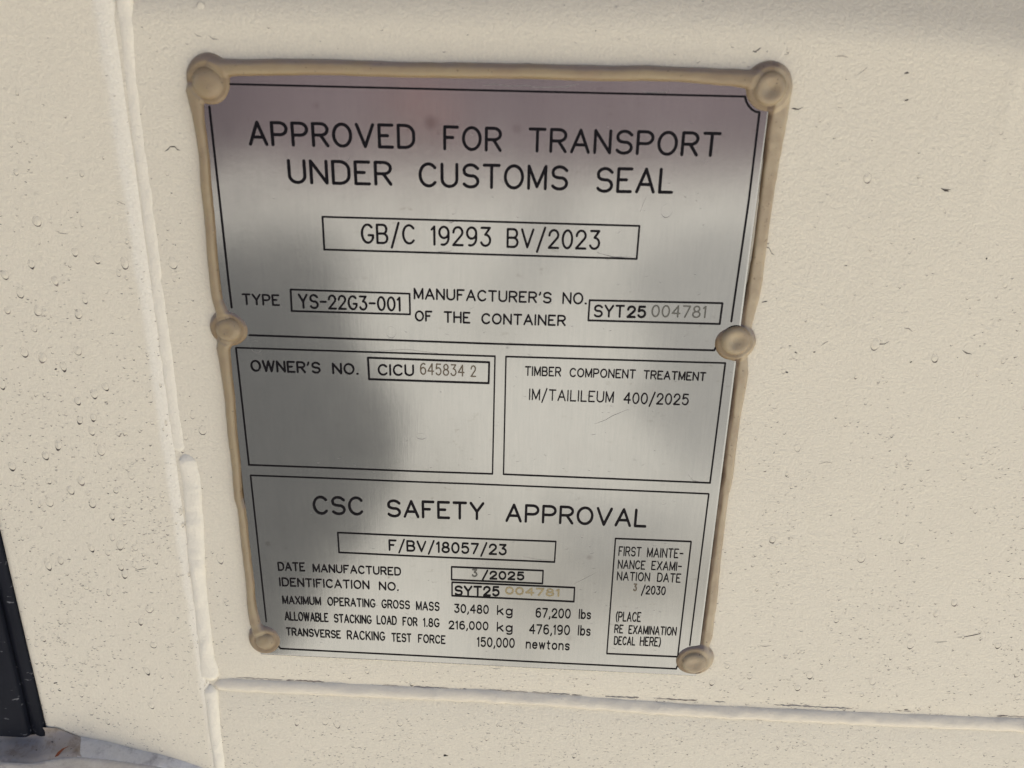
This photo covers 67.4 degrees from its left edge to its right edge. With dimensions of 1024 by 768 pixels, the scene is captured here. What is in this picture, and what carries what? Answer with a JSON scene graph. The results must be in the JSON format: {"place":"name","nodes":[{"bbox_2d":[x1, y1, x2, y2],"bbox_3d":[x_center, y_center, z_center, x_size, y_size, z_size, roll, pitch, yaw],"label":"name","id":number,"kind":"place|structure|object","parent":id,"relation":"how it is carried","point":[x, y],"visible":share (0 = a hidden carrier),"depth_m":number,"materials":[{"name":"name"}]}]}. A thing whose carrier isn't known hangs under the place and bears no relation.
{"place":"outdoors","nodes":[
{"label":"outdoors","id":0,"kind":"place"},
{"label":"ground","id":1,"kind":"structure","parent":0,"visible":0},
{"bbox_2d":[0,0,1023,767],"bbox_3d":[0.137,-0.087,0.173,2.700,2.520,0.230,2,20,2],"label":"shipping container","id":2,"kind":"object","parent":1,"relation":"on","point":[74,66],"visible":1,"depth_m":0.31,"materials":[{"name":"beige metal"}]},
{"bbox_2d":[0,531,45,736],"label":"door seal","id":3,"kind":"object","parent":2,"relation":"attached to","point":[21,713],"depth_m":0.36,"materials":[{"name":"black rubber"}]},
{"bbox_2d":[186,52,792,675],"bbox_3d":[-0.013,0.008,0.304,0.213,0.256,0.007,2,20,2],"label":"data plate","id":4,"kind":"object","parent":2,"relation":"attached to","point":[340,256],"visible":1,"depth_m":0.29,"materials":[{"name":"metal"}]},
{"bbox_2d":[0,2,1023,767],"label":"water droplets","id":5,"kind":"object","parent":2,"relation":"attached to","point":[876,344],"visible":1,"depth_m":0.33,"materials":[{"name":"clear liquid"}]},
{"bbox_2d":[51,51,986,755],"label":"dirt flecks","id":6,"kind":"object","parent":2,"relation":"attached to","point":[765,301],"visible":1,"depth_m":0.29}
]}

